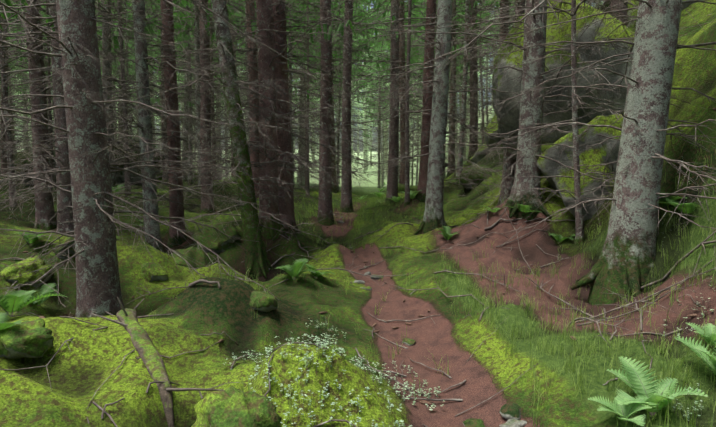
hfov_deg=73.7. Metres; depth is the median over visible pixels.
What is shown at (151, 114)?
tree
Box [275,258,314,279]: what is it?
fern
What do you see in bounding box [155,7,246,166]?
tree
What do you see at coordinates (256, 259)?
tree
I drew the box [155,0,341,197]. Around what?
tree
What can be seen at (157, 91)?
tree
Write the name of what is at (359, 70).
tree
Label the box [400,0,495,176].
tree
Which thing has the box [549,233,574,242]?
fern
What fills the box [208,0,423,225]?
tree
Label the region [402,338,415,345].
boulder
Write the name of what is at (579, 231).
tree
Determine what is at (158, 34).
tree
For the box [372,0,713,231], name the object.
tree
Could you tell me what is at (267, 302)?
boulder
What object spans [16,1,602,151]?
sky
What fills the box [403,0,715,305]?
tree
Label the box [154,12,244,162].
tree
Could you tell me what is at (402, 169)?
tree
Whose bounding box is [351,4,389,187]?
tree
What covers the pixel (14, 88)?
tree
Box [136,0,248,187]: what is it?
tree
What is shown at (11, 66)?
tree
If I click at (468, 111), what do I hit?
tree
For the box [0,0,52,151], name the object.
tree
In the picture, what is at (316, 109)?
tree
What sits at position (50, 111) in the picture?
tree
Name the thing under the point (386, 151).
tree
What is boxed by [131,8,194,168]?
tree
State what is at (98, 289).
tree
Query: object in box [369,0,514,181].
tree
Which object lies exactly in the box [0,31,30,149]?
tree
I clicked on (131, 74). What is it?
tree
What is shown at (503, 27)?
tree
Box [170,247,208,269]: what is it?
boulder
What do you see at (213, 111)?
tree
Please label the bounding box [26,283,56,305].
fern
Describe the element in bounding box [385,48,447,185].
tree
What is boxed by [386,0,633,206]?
tree
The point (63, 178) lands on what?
tree
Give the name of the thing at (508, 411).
rock
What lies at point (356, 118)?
tree
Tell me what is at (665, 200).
fern
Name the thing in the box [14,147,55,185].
boulder
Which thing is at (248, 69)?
tree
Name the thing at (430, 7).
tree
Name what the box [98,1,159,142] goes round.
tree
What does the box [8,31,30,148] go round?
tree
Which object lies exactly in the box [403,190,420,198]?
fern
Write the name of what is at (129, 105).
tree
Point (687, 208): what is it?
fern
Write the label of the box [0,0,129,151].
tree
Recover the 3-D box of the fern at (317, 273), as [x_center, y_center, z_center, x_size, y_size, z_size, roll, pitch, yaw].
[-0.534,0.820,6.553,0.446,0.178,0.503,10,-2,-3]
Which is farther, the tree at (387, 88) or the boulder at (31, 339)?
the tree at (387, 88)
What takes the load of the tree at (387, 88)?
on the ground
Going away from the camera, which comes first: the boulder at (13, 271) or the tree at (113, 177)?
the boulder at (13, 271)
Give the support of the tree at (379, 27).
on the ground
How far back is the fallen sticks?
3.95 m
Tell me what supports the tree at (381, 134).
on the ground
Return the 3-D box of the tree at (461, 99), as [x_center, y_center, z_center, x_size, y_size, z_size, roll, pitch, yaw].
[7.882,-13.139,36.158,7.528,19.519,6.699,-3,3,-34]
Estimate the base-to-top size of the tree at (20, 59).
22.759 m
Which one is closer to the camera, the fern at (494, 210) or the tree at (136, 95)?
the fern at (494, 210)
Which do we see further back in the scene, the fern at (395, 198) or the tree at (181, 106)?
the tree at (181, 106)
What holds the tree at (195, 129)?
on the ground
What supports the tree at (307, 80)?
on the ground
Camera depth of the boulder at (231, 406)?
2.61 m
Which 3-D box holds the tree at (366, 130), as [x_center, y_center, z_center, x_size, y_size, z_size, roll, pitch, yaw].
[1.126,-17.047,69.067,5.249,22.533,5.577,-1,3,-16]
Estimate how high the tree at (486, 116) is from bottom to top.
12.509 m
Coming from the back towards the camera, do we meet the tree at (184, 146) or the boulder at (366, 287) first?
the tree at (184, 146)
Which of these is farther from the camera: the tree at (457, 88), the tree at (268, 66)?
the tree at (457, 88)
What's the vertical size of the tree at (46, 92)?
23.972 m
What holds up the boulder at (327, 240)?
on the ground
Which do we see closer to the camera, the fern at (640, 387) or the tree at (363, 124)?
the fern at (640, 387)
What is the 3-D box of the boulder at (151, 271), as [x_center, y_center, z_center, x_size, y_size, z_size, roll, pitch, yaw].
[-2.837,0.832,6.669,0.379,0.316,0.386,0,3,-7]
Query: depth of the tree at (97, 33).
22.73 m
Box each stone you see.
[354,280,364,283]
[370,274,383,279]
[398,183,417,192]
[460,165,491,189]
[499,419,526,426]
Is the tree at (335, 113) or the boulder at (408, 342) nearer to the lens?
the boulder at (408, 342)
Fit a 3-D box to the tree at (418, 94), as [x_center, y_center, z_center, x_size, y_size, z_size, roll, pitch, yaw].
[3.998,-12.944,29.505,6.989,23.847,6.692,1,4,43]
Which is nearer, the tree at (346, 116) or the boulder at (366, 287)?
the boulder at (366, 287)
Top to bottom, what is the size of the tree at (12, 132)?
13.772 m
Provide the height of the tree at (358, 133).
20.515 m
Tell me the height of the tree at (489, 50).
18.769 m
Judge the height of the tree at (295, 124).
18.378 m
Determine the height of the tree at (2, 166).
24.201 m
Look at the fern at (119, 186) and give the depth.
14.11 m
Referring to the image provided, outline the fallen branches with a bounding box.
[0,201,715,389]
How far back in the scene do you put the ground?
4.53 m
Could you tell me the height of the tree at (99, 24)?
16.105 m
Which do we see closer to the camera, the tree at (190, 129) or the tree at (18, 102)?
the tree at (190, 129)
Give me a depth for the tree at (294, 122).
57.30 m
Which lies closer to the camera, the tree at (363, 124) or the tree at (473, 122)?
the tree at (473, 122)
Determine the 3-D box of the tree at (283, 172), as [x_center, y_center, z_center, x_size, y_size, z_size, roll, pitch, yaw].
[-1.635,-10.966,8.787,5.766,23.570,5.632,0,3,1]
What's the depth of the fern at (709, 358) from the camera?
3.15 m
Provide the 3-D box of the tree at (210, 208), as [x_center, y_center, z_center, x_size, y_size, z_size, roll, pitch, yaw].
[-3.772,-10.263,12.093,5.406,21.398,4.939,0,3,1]
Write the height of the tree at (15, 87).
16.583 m
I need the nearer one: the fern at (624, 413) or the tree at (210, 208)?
the fern at (624, 413)
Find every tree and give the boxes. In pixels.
[0,0,50,154]
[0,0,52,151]
[0,0,107,206]
[0,0,117,185]
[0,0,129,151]
[0,0,184,229]
[0,0,219,234]
[0,0,265,251]
[0,0,317,317]
[0,3,42,154]
[0,3,54,175]
[0,6,30,145]
[0,17,47,95]
[0,17,50,170]
[0,21,29,123]
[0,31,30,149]
[1,0,198,187]
[1,0,213,195]
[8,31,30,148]
[9,0,135,119]
[9,0,254,247]
[11,70,30,153]
[13,37,54,145]
[14,0,162,148]
[96,0,180,140]
[97,4,161,141]
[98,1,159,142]
[101,0,223,180]
[101,4,155,137]
[105,0,388,278]
[111,1,245,184]
[112,9,158,138]
[112,32,159,139]
[115,0,312,220]
[118,8,194,168]
[124,0,423,240]
[126,0,257,179]
[129,7,242,179]
[130,50,195,139]
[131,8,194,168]
[132,11,182,148]
[133,0,403,231]
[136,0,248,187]
[149,10,218,170]
[152,75,230,174]
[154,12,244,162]
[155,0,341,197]
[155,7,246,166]
[158,1,333,165]
[180,6,294,175]
[182,36,245,178]
[190,0,317,177]
[193,44,246,177]
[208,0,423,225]
[214,0,316,173]
[214,46,242,175]
[216,7,311,150]
[230,0,401,192]
[235,3,352,186]
[239,0,407,174]
[245,0,371,196]
[286,0,466,212]
[286,0,587,234]
[286,4,353,185]
[286,6,337,187]
[286,6,355,186]
[287,40,336,183]
[288,33,317,172]
[292,13,359,173]
[292,65,298,172]
[294,0,385,191]
[294,0,489,205]
[297,17,374,183]
[299,39,360,171]
[303,0,508,207]
[309,75,318,170]
[312,0,384,185]
[313,1,386,180]
[318,9,383,169]
[332,0,457,183]
[334,0,514,201]
[334,93,365,183]
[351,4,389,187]
[351,48,373,171]
[351,87,374,169]
[351,102,369,166]
[352,0,511,156]
[354,0,426,180]
[355,0,388,175]
[356,3,421,182]
[356,7,387,166]
[359,0,435,181]
[359,49,389,186]
[359,89,364,162]
[366,74,388,185]
[368,1,479,170]
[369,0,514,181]
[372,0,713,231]
[383,0,701,244]
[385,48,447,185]
[385,66,420,184]
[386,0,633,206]
[399,0,603,154]
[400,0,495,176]
[402,0,500,161]
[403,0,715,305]
[412,0,468,176]
[414,13,467,178]
[419,9,485,166]
[447,43,488,164]
[449,3,491,161]
[449,48,493,141]
[456,0,498,145]
[460,0,513,126]
[461,1,514,106]
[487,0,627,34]
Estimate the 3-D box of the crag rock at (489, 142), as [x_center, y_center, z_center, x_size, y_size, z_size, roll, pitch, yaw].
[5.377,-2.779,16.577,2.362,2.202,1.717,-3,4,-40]
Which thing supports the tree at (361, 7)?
on the ground
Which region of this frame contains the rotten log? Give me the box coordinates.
[89,297,220,426]
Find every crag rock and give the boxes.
[470,143,489,163]
[485,116,500,150]
[492,0,634,154]
[537,114,622,220]
[628,0,703,31]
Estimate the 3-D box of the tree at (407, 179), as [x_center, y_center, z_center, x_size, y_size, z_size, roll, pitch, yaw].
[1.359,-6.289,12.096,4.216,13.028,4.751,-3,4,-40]
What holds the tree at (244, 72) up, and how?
on the ground
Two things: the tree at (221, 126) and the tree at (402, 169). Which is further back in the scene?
the tree at (221, 126)
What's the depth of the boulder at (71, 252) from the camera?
6.52 m
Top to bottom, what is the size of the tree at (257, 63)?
26.696 m
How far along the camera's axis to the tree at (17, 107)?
36.75 m
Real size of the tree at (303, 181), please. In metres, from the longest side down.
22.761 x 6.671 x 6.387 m
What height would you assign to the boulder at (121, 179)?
2.342 m
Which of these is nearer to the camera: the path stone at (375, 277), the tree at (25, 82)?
the path stone at (375, 277)
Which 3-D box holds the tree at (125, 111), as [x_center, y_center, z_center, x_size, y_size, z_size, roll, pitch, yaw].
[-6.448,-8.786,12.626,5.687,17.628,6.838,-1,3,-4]
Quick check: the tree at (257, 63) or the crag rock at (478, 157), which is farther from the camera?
the tree at (257, 63)
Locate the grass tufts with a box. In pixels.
[149,116,715,426]
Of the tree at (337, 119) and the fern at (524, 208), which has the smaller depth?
the fern at (524, 208)
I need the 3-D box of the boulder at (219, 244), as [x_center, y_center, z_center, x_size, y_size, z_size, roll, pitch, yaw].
[-2.498,0.453,8.769,0.916,0.651,0.795,1,3,24]
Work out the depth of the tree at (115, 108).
31.48 m
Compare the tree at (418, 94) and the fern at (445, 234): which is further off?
the tree at (418, 94)
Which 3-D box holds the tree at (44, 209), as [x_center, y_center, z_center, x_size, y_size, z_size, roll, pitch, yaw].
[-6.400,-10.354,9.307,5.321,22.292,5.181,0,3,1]
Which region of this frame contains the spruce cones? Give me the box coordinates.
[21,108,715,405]
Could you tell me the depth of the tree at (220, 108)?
30.48 m
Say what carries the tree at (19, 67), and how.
on the ground
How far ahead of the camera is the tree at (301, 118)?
27.50 m
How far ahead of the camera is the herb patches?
3.06 m
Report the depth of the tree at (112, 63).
18.57 m
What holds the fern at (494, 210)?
on the ground
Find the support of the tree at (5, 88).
on the ground
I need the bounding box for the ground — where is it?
[0,0,715,426]
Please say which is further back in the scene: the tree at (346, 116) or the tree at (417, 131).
the tree at (417, 131)
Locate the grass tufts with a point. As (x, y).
(619, 345)
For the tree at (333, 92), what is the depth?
20.97 m
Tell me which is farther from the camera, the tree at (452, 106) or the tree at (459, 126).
the tree at (459, 126)
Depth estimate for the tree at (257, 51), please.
24.01 m
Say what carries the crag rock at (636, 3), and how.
on the ground
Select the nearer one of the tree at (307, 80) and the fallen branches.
the fallen branches
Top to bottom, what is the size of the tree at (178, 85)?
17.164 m
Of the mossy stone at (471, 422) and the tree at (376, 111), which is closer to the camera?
the mossy stone at (471, 422)
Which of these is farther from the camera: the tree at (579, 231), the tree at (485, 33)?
the tree at (485, 33)
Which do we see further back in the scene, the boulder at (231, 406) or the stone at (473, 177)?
the stone at (473, 177)
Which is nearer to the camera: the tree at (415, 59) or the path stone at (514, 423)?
the path stone at (514, 423)
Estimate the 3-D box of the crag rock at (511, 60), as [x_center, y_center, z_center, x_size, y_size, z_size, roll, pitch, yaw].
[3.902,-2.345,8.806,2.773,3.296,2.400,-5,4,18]
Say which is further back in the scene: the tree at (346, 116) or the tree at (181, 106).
the tree at (181, 106)
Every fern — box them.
[0,290,66,316]
[0,312,22,329]
[14,231,44,245]
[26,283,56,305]
[112,183,124,191]
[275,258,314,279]
[306,264,334,277]
[385,196,401,201]
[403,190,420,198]
[436,226,457,240]
[483,206,500,212]
[503,199,541,212]
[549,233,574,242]
[588,395,651,425]
[606,356,707,415]
[658,198,698,214]
[659,192,686,208]
[674,336,715,374]
[686,323,715,347]
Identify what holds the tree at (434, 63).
on the ground
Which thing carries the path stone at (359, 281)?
on the ground
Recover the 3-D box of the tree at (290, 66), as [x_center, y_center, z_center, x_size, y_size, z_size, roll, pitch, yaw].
[-3.211,-10.189,21.637,6.336,19.028,6.216,-1,5,-15]
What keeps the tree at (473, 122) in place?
on the ground
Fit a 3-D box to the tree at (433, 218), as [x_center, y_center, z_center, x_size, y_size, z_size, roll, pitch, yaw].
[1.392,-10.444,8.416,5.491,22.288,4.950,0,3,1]
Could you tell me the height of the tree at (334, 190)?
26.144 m
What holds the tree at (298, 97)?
on the ground
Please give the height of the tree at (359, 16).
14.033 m
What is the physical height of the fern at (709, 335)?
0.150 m
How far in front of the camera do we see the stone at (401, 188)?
20.46 m
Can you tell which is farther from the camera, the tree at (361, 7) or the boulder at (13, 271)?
the tree at (361, 7)
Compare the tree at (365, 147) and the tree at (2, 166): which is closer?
the tree at (2, 166)
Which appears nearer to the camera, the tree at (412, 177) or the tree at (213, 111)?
the tree at (213, 111)
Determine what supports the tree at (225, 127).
on the ground
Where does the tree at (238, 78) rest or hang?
on the ground
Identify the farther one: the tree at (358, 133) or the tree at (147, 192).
the tree at (358, 133)
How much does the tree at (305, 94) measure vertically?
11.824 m
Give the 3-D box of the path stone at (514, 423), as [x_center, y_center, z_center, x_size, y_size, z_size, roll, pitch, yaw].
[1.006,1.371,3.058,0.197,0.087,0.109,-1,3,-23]
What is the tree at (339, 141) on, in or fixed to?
on the ground
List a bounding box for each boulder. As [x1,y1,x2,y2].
[0,255,54,287]
[0,318,53,358]
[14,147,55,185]
[52,237,74,259]
[115,141,164,185]
[140,262,167,281]
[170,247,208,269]
[191,386,281,426]
[192,220,242,252]
[249,291,277,311]
[321,238,335,246]
[360,286,371,289]
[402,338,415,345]
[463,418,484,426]
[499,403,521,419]
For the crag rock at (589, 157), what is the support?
on the ground
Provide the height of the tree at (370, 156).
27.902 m
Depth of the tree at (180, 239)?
9.71 m
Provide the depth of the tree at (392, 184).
13.71 m
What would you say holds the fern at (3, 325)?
on the ground
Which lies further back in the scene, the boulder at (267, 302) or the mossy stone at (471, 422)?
the boulder at (267, 302)
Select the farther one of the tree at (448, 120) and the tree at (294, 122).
the tree at (294, 122)
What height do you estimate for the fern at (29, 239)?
0.218 m
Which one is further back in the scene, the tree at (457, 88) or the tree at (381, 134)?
the tree at (381, 134)
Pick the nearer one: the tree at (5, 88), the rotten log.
the rotten log
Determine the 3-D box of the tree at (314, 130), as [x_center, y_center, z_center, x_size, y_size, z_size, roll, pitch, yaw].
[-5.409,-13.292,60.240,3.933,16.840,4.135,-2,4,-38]
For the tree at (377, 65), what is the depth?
17.51 m
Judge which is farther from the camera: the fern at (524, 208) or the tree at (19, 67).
the tree at (19, 67)
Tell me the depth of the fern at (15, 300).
3.94 m
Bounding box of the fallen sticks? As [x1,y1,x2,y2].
[0,14,715,426]
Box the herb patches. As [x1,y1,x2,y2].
[223,156,714,426]

